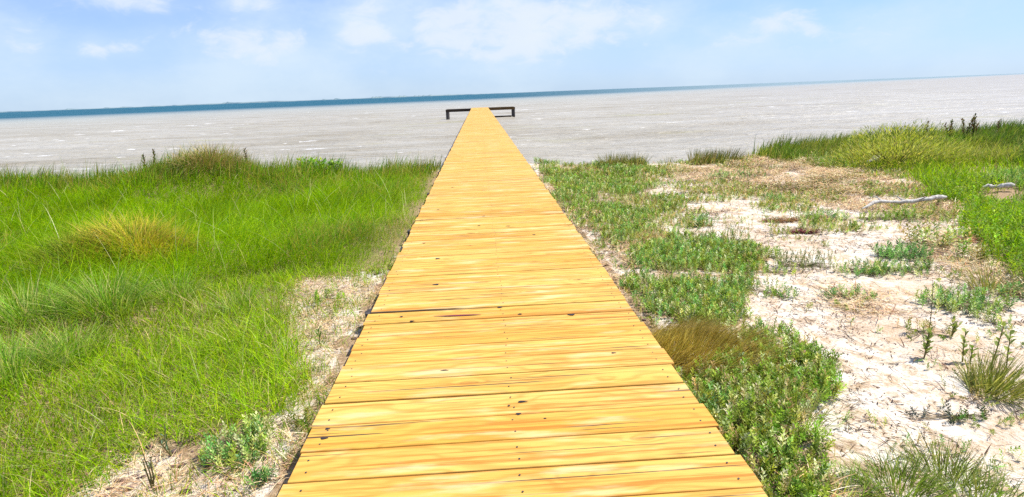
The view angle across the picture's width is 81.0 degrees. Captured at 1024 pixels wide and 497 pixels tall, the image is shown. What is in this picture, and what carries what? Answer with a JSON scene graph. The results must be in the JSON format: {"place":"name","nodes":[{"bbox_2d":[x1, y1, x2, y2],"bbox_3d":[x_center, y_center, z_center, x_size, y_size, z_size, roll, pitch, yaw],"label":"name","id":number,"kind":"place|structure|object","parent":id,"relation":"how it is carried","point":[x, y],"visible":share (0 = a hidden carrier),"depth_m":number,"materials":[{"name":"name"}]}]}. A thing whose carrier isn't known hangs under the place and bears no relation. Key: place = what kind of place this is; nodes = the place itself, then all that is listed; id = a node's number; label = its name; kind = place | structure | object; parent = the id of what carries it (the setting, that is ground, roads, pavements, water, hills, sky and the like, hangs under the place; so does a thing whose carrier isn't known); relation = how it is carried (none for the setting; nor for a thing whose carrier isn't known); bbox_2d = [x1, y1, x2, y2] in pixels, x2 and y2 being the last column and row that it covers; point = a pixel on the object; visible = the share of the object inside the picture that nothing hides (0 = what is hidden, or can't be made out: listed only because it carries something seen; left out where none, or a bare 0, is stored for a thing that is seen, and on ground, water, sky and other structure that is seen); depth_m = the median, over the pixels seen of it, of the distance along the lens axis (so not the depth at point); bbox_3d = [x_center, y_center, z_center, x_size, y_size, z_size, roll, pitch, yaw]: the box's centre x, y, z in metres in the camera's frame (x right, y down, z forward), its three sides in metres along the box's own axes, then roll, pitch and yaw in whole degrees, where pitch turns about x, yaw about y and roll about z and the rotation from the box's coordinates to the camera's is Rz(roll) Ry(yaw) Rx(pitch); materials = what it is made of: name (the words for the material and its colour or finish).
{"place":"outdoors","nodes":[
{"label":"outdoors","id":0,"kind":"place"},
{"bbox_2d":[0,188,426,496],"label":"short grass","id":1,"kind":"structure","parent":0,"point":[214,346],"depth_m":3.44,"materials":[{"name":"green plant"}]},
{"bbox_2d":[0,92,524,112],"bbox_3d":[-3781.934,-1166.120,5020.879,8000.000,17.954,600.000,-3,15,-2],"label":"shore","id":2,"kind":"structure","parent":0,"point":[268,101],"depth_m":4953.80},
{"bbox_2d":[0,153,1023,496],"bbox_3d":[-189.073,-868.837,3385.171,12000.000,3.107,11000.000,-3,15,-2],"label":"ground","id":3,"kind":"structure","parent":0,"point":[924,389],"depth_m":3.69,"materials":[{"name":"beige sand"}]},
{"bbox_2d":[0,312,95,392],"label":"coarse tuft","id":4,"kind":"object","parent":3,"relation":"on","point":[12,358],"visible":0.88,"depth_m":3.69,"materials":[{"name":"green plant"}]},
{"bbox_2d":[0,260,105,331],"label":"coarse tuft","id":5,"kind":"object","parent":3,"relation":"on","point":[17,309],"visible":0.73,"depth_m":4.50,"materials":[{"name":"green plant"}]},
{"bbox_2d":[1,313,137,373],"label":"coarse tuft","id":6,"kind":"object","parent":3,"relation":"on","point":[75,344],"visible":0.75,"depth_m":3.92,"materials":[{"name":"green plant"}]},
{"bbox_2d":[1,216,144,280],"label":"tussock","id":7,"kind":"object","parent":3,"relation":"on","point":[57,250],"visible":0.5,"depth_m":5.99,"materials":[{"name":"green plant"}]},
{"bbox_2d":[10,256,173,328],"bbox_3d":[-3.155,0.314,4.600,1.153,0.415,1.194,-3,15,-2],"label":"coarse tuft","id":8,"kind":"object","parent":3,"relation":"on","point":[122,290],"visible":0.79,"depth_m":4.61,"materials":[{"name":"green plant"}]},
{"bbox_2d":[43,206,216,273],"bbox_3d":[-3.887,-0.035,6.263,1.773,0.820,1.375,-3,15,-2],"label":"tussock","id":9,"kind":"object","parent":3,"relation":"on","point":[150,233],"visible":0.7,"depth_m":6.22,"materials":[{"name":"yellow plant"}]},
{"bbox_2d":[141,454,156,488],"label":"seedling","id":10,"kind":"object","parent":3,"relation":"on","point":[151,482],"visible":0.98,"depth_m":2.45,"materials":[{"name":"green plant"}]},
{"bbox_2d":[113,264,218,307],"bbox_3d":[-2.894,0.298,4.995,0.890,0.339,0.891,-3,15,-2],"label":"coarse tuft","id":11,"kind":"object","parent":3,"relation":"on","point":[175,289],"visible":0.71,"depth_m":5.00,"materials":[{"name":"green plant"}]},
{"bbox_2d":[157,421,174,455],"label":"seedling","id":12,"kind":"object","parent":3,"relation":"on","point":[167,449],"visible":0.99,"depth_m":2.69,"materials":[{"name":"green plant"}]},
{"bbox_2d":[159,138,263,175],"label":"tussock","id":13,"kind":"object","parent":3,"relation":"on","point":[214,152],"visible":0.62,"depth_m":11.54,"materials":[{"name":"plant"}]},
{"bbox_2d":[42,261,392,496],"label":"dead straw","id":14,"kind":"object","parent":3,"relation":"on","point":[211,468],"visible":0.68,"depth_m":2.68,"materials":[{"name":"beige plant"}]},
{"bbox_2d":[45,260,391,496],"bbox_3d":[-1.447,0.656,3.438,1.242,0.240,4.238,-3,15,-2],"label":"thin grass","id":15,"kind":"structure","parent":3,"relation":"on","point":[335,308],"depth_m":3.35,"materials":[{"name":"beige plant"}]},
{"bbox_2d":[0,143,443,306],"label":"meadow grass","id":16,"kind":"structure","parent":3,"relation":"on","point":[347,209],"depth_m":8.48,"materials":[{"name":"green plant"}]},
{"bbox_2d":[194,282,275,317],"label":"coarse tuft","id":17,"kind":"object","parent":3,"relation":"on","point":[224,307],"visible":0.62,"depth_m":4.73,"materials":[{"name":"green plant"}]},
{"bbox_2d":[197,418,273,472],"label":"leafy plant","id":18,"kind":"object","parent":3,"relation":"on","point":[244,447],"visible":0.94,"depth_m":2.60,"materials":[{"name":"green plant"}]},
{"bbox_2d":[239,411,274,443],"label":"leafy plant","id":19,"kind":"object","parent":3,"relation":"on","point":[266,421],"visible":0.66,"depth_m":2.73,"materials":[{"name":"green plant"}]},
{"bbox_2d":[244,463,280,489],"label":"leafy plant","id":20,"kind":"object","parent":3,"relation":"on","point":[266,472],"visible":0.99,"depth_m":2.39,"materials":[{"name":"green plant"}]},
{"bbox_2d":[282,406,312,428],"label":"leafy plant","id":21,"kind":"object","parent":3,"relation":"on","point":[306,410],"visible":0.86,"depth_m":2.82,"materials":[{"name":"green plant"}]},
{"bbox_2d":[314,326,322,347],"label":"seedling","id":22,"kind":"object","parent":3,"relation":"on","point":[318,334],"visible":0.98,"depth_m":3.68,"materials":[{"name":"green plant"}]},
{"bbox_2d":[296,156,343,174],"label":"leafy shrub","id":23,"kind":"object","parent":3,"relation":"on","point":[327,163],"visible":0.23,"depth_m":12.22,"materials":[{"name":"green plant"}]},
{"bbox_2d":[314,283,344,303],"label":"leafy plant","id":24,"kind":"object","parent":3,"relation":"on","point":[320,300],"visible":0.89,"depth_m":4.66,"materials":[{"name":"green plant"}]},
{"bbox_2d":[78,175,776,493],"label":"clods","id":25,"kind":"object","parent":3,"relation":"on","point":[188,441],"visible":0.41,"depth_m":2.62,"materials":[{"name":"brown soil"}]},
{"bbox_2d":[271,175,706,495],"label":"edge tufts","id":26,"kind":"object","parent":3,"relation":"on","point":[364,319],"visible":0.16,"depth_m":3.09,"materials":[{"name":"green plant"}]},
{"bbox_2d":[277,106,767,496],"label":"pier","id":27,"kind":"structure","parent":3,"relation":"on","point":[506,344],"depth_m":2.78,"materials":[{"name":"yellow wood"}]},
{"bbox_2d":[80,159,1023,496],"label":"plant debris","id":28,"kind":"object","parent":3,"relation":"on","point":[804,333],"visible":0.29,"depth_m":3.75,"materials":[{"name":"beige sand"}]},
{"bbox_2d":[528,157,687,255],"bbox_3d":[1.812,-1.001,9.619,2.989,0.466,8.454,-3,15,-2],"label":"ground cover","id":29,"kind":"object","parent":3,"relation":"on","point":[585,188],"visible":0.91,"depth_m":9.00,"materials":[{"name":"green plant"}]},
{"bbox_2d":[593,151,627,164],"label":"grass tuft","id":30,"kind":"object","parent":3,"relation":"on","point":[610,160],"visible":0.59,"depth_m":13.04,"materials":[{"name":"green plant"}]},
{"bbox_2d":[611,151,651,166],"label":"grass tuft","id":31,"kind":"object","parent":3,"relation":"on","point":[634,158],"visible":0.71,"depth_m":13.00,"materials":[{"name":"green plant"}]},
{"bbox_2d":[624,227,663,242],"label":"tussock","id":32,"kind":"object","parent":3,"relation":"on","point":[653,235],"visible":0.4,"depth_m":6.16,"materials":[{"name":"plant"}]},
{"bbox_2d":[660,156,675,165],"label":"grass tuft","id":33,"kind":"object","parent":3,"relation":"on","point":[667,160],"visible":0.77,"depth_m":13.19,"materials":[{"name":"plant"}]},
{"bbox_2d":[618,224,782,327],"bbox_3d":[1.561,0.072,5.177,1.366,0.322,3.211,5,16,26],"label":"ground cover","id":34,"kind":"object","parent":3,"relation":"on","point":[712,249],"visible":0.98,"depth_m":4.74,"materials":[{"name":"green plant"}]},
{"bbox_2d":[686,146,715,164],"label":"grass tuft","id":35,"kind":"object","parent":3,"relation":"on","point":[701,158],"visible":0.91,"depth_m":13.02,"materials":[{"name":"green plant"}]},
{"bbox_2d":[692,211,716,225],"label":"leafy plant","id":36,"kind":"object","parent":3,"relation":"on","point":[699,218],"visible":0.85,"depth_m":7.05,"materials":[{"name":"green plant"}]},
{"bbox_2d":[648,309,793,380],"bbox_3d":[1.121,0.553,3.345,0.959,0.282,0.789,-3,15,-2],"label":"tussock","id":37,"kind":"object","parent":3,"relation":"on","point":[720,336],"visible":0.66,"depth_m":3.38,"materials":[{"name":"brown plant"}]},
{"bbox_2d":[704,145,746,163],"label":"grass tuft","id":38,"kind":"object","parent":3,"relation":"on","point":[719,156],"visible":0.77,"depth_m":13.00,"materials":[{"name":"green plant"}]},
{"bbox_2d":[708,168,765,179],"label":"leafy plant","id":39,"kind":"object","parent":3,"relation":"on","point":[725,174],"visible":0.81,"depth_m":10.78,"materials":[{"name":"green plant"}]},
{"bbox_2d":[718,223,757,241],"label":"leafy plant","id":40,"kind":"object","parent":3,"relation":"on","point":[732,231],"visible":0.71,"depth_m":6.21,"materials":[{"name":"green plant"}]},
{"bbox_2d":[674,314,849,496],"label":"ground cover","id":41,"kind":"object","parent":3,"relation":"on","point":[809,355],"visible":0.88,"depth_m":2.78,"materials":[{"name":"green plant"}]},
{"bbox_2d":[746,278,799,299],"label":"leafy plant","id":42,"kind":"object","parent":3,"relation":"on","point":[776,292],"visible":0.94,"depth_m":4.55,"materials":[{"name":"green plant"}]},
{"bbox_2d":[756,259,796,275],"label":"leafy plant","id":43,"kind":"object","parent":3,"relation":"on","point":[774,270],"visible":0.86,"depth_m":5.15,"materials":[{"name":"green plant"}]},
{"bbox_2d":[532,154,1023,496],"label":"scattered sprouts","id":44,"kind":"object","parent":3,"relation":"on","point":[853,225],"visible":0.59,"depth_m":7.79,"materials":[{"name":"beige plant"}]},
{"bbox_2d":[534,154,1023,496],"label":"washed up straw","id":45,"kind":"object","parent":3,"relation":"on","point":[809,172],"visible":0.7,"depth_m":7.82,"materials":[{"name":"brown plant"}]},
{"bbox_2d":[763,192,795,202],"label":"leafy plant","id":46,"kind":"object","parent":3,"relation":"on","point":[779,196],"visible":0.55,"depth_m":8.61,"materials":[{"name":"green plant"}]},
{"bbox_2d":[760,216,799,222],"bbox_3d":[3.195,-0.345,7.107,0.610,0.068,0.391,-3,15,-2],"label":"wrack heap","id":47,"kind":"object","parent":3,"relation":"on","point":[783,219],"visible":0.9,"depth_m":7.08,"materials":[{"name":"plant"}]},
{"bbox_2d":[730,370,875,452],"bbox_3d":[1.268,0.690,2.659,0.670,0.239,0.602,-3,15,-2],"label":"shrub","id":48,"kind":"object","parent":3,"relation":"on","point":[816,414],"depth_m":2.69,"materials":[{"name":"green plant"}]},
{"bbox_2d":[773,244,833,271],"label":"leafy plant","id":49,"kind":"object","parent":3,"relation":"on","point":[785,261],"visible":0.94,"depth_m":5.28,"materials":[{"name":"green plant"}]},
{"bbox_2d":[785,227,821,234],"bbox_3d":[3.144,-0.179,6.471,0.505,0.064,0.341,-3,15,-2],"label":"wrack heap","id":50,"kind":"object","parent":3,"relation":"on","point":[804,231],"visible":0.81,"depth_m":6.47,"materials":[{"name":"plant"}]},
{"bbox_2d":[789,206,850,221],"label":"leafy plant","id":51,"kind":"object","parent":3,"relation":"on","point":[827,212],"visible":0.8,"depth_m":7.23,"materials":[{"name":"green plant"}]},
{"bbox_2d":[820,283,865,299],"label":"leafy plant","id":52,"kind":"object","parent":3,"relation":"on","point":[833,291],"visible":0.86,"depth_m":4.51,"materials":[{"name":"green plant"}]},
{"bbox_2d":[835,471,865,496],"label":"grass tuft","id":53,"kind":"object","parent":3,"relation":"on","point":[842,479],"visible":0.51,"depth_m":2.32,"materials":[{"name":"plant"}]},
{"bbox_2d":[817,450,895,496],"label":"grass tuft","id":54,"kind":"object","parent":3,"relation":"on","point":[852,479],"visible":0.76,"depth_m":2.26,"materials":[{"name":"green plant"}]},
{"bbox_2d":[843,287,877,300],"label":"leafy plant","id":55,"kind":"object","parent":3,"relation":"on","point":[868,298],"visible":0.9,"depth_m":4.41,"materials":[{"name":"green plant"}]},
{"bbox_2d":[833,256,900,277],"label":"leafy plant","id":56,"kind":"object","parent":3,"relation":"on","point":[857,270],"visible":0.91,"depth_m":5.04,"materials":[{"name":"green plant"}]},
{"bbox_2d":[853,208,928,221],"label":"leafy plant","id":57,"kind":"object","parent":3,"relation":"on","point":[887,216],"visible":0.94,"depth_m":6.96,"materials":[{"name":"green plant"}]},
{"bbox_2d":[861,257,937,276],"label":"leafy plant","id":58,"kind":"object","parent":3,"relation":"on","point":[904,269],"visible":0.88,"depth_m":5.02,"materials":[{"name":"green plant"}]},
{"bbox_2d":[827,438,973,496],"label":"grass tuft","id":59,"kind":"object","parent":3,"relation":"on","point":[920,483],"visible":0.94,"depth_m":2.28,"materials":[{"name":"green plant"}]},
{"bbox_2d":[781,147,1023,280],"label":"herb meadow","id":60,"kind":"structure","parent":3,"relation":"on","point":[1004,218],"depth_m":8.09,"materials":[{"name":"green plant"}]},
{"bbox_2d":[869,237,935,260],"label":"leafy plant","id":61,"kind":"object","parent":3,"relation":"on","point":[898,255],"visible":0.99,"depth_m":5.43,"materials":[{"name":"green plant"}]},
{"bbox_2d":[823,120,982,170],"bbox_3d":[7.148,-1.936,11.080,2.636,0.926,1.959,-3,15,-2],"label":"rounded bush","id":62,"kind":"object","parent":3,"relation":"on","point":[894,148],"visible":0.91,"depth_m":10.99,"materials":[{"name":"green plant"}]},
{"bbox_2d":[862,195,946,208],"bbox_3d":[4.943,-0.628,7.624,1.414,0.121,0.273,-6,15,-13],"label":"driftwood","id":63,"kind":"object","parent":3,"relation":"on","point":[930,198],"visible":1,"depth_m":7.59,"materials":[{"name":"grey wood"}]},
{"bbox_2d":[897,316,953,340],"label":"leafy plant","id":64,"kind":"object","parent":3,"relation":"on","point":[923,331],"visible":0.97,"depth_m":3.79,"materials":[{"name":"green plant"}]},
{"bbox_2d":[919,284,933,357],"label":"seedling","id":65,"kind":"object","parent":3,"relation":"on","point":[926,345],"visible":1,"depth_m":3.44,"materials":[{"name":"green plant"}]},
{"bbox_2d":[897,219,973,248],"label":"leafy plant","id":66,"kind":"object","parent":3,"relation":"on","point":[924,235],"visible":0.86,"depth_m":5.68,"materials":[{"name":"green plant"}]},
{"bbox_2d":[905,400,991,424],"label":"leafy plant","id":67,"kind":"object","parent":3,"relation":"on","point":[966,416],"visible":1,"depth_m":2.84,"materials":[{"name":"green plant"}]},
{"bbox_2d":[943,119,953,138],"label":"tall weed","id":68,"kind":"object","parent":3,"relation":"on","point":[951,126],"visible":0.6,"depth_m":12.70,"materials":[{"name":"green plant"}]},
{"bbox_2d":[876,423,1021,496],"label":"grass tuft","id":69,"kind":"object","parent":3,"relation":"on","point":[950,464],"visible":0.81,"depth_m":2.39,"materials":[{"name":"green plant"}]},
{"bbox_2d":[950,315,961,335],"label":"seedling","id":70,"kind":"object","parent":3,"relation":"on","point":[955,325],"visible":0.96,"depth_m":3.73,"materials":[{"name":"green plant"}]},
{"bbox_2d":[958,328,968,361],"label":"seedling","id":71,"kind":"object","parent":3,"relation":"on","point":[964,344],"visible":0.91,"depth_m":3.39,"materials":[{"name":"green plant"}]},
{"bbox_2d":[908,444,1023,496],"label":"grass tuft","id":72,"kind":"object","parent":3,"relation":"on","point":[993,489],"visible":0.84,"depth_m":2.27,"materials":[{"name":"green plant"}]},
{"bbox_2d":[913,281,1021,315],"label":"leafy plant","id":73,"kind":"object","parent":3,"relation":"on","point":[952,303],"visible":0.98,"depth_m":4.19,"materials":[{"name":"green plant"}]},
{"bbox_2d":[960,113,975,138],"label":"tall weed","id":74,"kind":"object","parent":3,"relation":"on","point":[964,126],"visible":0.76,"depth_m":12.61,"materials":[{"name":"green plant"}]},
{"bbox_2d":[954,235,986,243],"bbox_3d":[4.462,-0.092,5.827,0.564,0.067,0.397,-3,15,-2],"label":"wrack heap","id":75,"kind":"object","parent":3,"relation":"on","point":[973,239],"visible":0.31,"depth_m":5.81,"materials":[{"name":"plant"}]},
{"bbox_2d":[954,238,990,262],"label":"leafy plant","id":76,"kind":"object","parent":3,"relation":"on","point":[963,246],"visible":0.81,"depth_m":5.25,"materials":[{"name":"green plant"}]},
{"bbox_2d":[968,344,978,358],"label":"seedling","id":77,"kind":"object","parent":3,"relation":"on","point":[971,351],"visible":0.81,"depth_m":3.38,"materials":[{"name":"green plant"}]},
{"bbox_2d":[970,116,979,138],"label":"tall weed","id":78,"kind":"object","parent":3,"relation":"on","point":[974,128],"visible":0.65,"depth_m":12.62,"materials":[{"name":"green plant"}]},
{"bbox_2d":[929,247,1023,298],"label":"arching grass","id":79,"kind":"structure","parent":3,"relation":"on","point":[984,284],"depth_m":4.50,"materials":[{"name":"plant"}]},
{"bbox_2d":[948,339,1023,411],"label":"spiky grass","id":80,"kind":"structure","parent":3,"relation":"on","point":[997,382],"depth_m":3.09,"materials":[{"name":"green plant"}]},
{"bbox_2d":[972,303,1012,329],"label":"leafy plant","id":81,"kind":"object","parent":3,"relation":"on","point":[991,318],"visible":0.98,"depth_m":3.89,"materials":[{"name":"green plant"}]},
{"bbox_2d":[988,322,1005,371],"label":"seedling","id":82,"kind":"object","parent":3,"relation":"on","point":[1002,333],"visible":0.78,"depth_m":3.20,"materials":[{"name":"green plant"}]},
{"bbox_2d":[982,183,1014,188],"bbox_3d":[6.843,-0.879,8.441,0.435,0.094,0.094,0,15,8],"label":"driftwood","id":83,"kind":"object","parent":3,"relation":"on","point":[1006,185],"visible":0.96,"depth_m":8.43,"materials":[{"name":"grey wood"}]},
{"bbox_2d":[986,280,1023,298],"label":"leafy plant","id":84,"kind":"object","parent":3,"relation":"on","point":[1013,292],"visible":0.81,"depth_m":4.40,"materials":[{"name":"green plant"}]},
{"bbox_2d":[1001,330,1016,369],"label":"seedling","id":85,"kind":"object","parent":3,"relation":"on","point":[1011,332],"visible":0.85,"depth_m":3.25,"materials":[{"name":"green plant"}]},
{"bbox_2d":[0,73,1023,178],"bbox_3d":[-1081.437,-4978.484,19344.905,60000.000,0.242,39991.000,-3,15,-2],"label":"water","id":86,"kind":"structure","parent":0,"point":[657,124],"depth_m":48.64,"materials":[{"name":"grey liquid"}]},
{"bbox_2d":[0,0,1023,111],"label":"sky","id":87,"kind":"structure","parent":0,"point":[55,54],"materials":[{"name":"blue"}]},
{"bbox_2d":[745,117,1023,167],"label":"bank grass","id":88,"kind":"structure","parent":0,"point":[1007,138],"depth_m":12.44,"materials":[{"name":"green plant"}]}
]}

